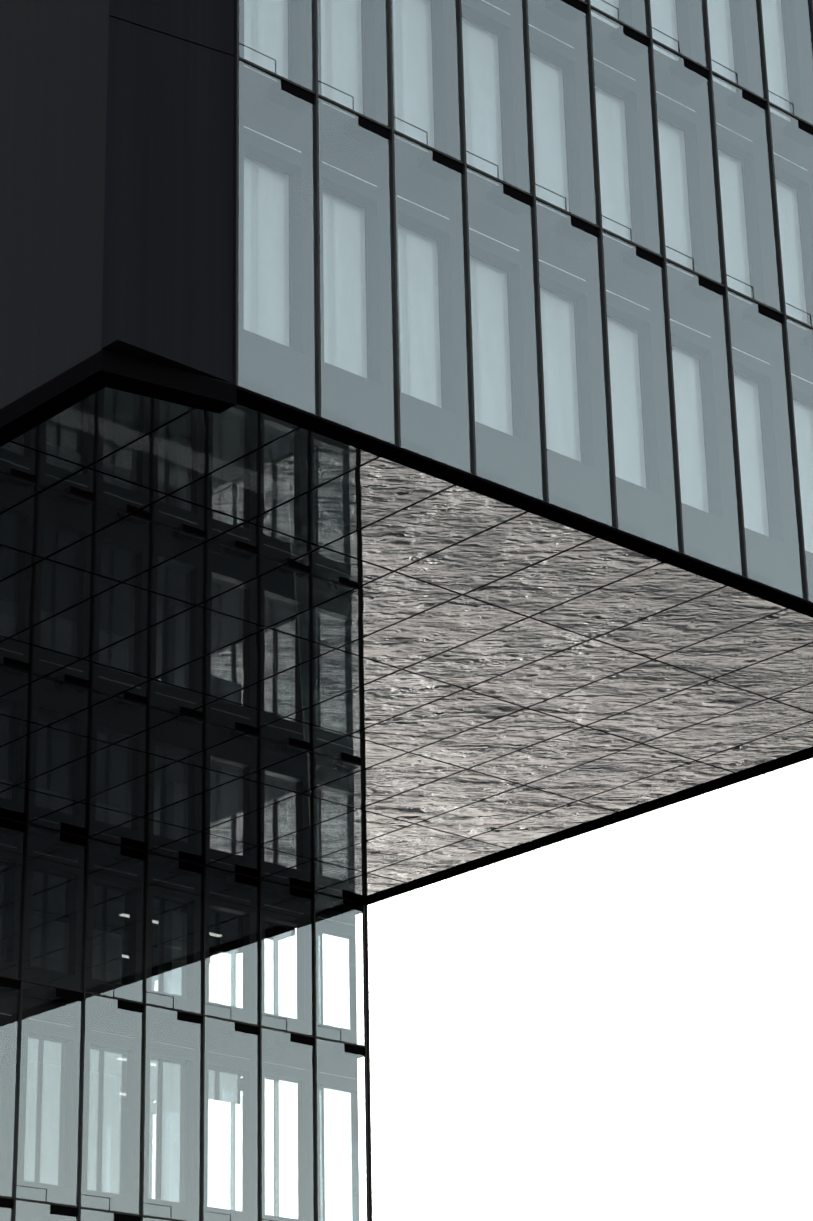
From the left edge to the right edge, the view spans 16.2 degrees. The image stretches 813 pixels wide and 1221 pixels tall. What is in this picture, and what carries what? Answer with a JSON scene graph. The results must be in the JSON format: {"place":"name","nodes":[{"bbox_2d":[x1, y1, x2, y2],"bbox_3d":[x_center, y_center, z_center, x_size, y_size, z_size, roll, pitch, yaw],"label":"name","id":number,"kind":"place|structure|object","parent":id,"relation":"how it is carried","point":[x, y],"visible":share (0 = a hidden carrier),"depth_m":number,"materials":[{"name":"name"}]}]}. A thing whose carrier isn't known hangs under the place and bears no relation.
{"place":"outdoors","nodes":[
{"label":"outdoors","id":0,"kind":"place"},
{"bbox_2d":[152,758,812,1220],"label":"sky","id":1,"kind":"structure","parent":0,"point":[614,1022],"materials":[{"name":"white"}]},
{"bbox_3d":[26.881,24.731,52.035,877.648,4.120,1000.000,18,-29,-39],"label":"quays","id":2,"kind":"structure","parent":0,"visible":0},
{"bbox_2d":[0,909,241,1202],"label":"window","id":3,"kind":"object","parent":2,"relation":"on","point":[101,1086],"depth_m":54.89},
{"bbox_2d":[0,817,371,1220],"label":"facade","id":4,"kind":"structure","parent":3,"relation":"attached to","point":[78,1009],"depth_m":51.86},
{"bbox_2d":[118,905,372,1220],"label":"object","id":5,"kind":"structure","parent":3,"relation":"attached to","point":[367,1180],"depth_m":55.84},
{"bbox_2d":[0,0,812,974],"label":"arm body","id":6,"kind":"object","parent":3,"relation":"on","point":[116,168],"visible":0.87,"depth_m":35.81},
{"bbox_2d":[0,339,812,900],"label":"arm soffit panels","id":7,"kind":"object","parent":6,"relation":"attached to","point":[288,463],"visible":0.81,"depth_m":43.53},
{"bbox_2d":[233,0,812,610],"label":"glass facade","id":8,"kind":"structure","parent":6,"relation":"attached to","point":[311,128],"depth_m":40.57,"materials":[{"name":"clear glass"}]}
]}

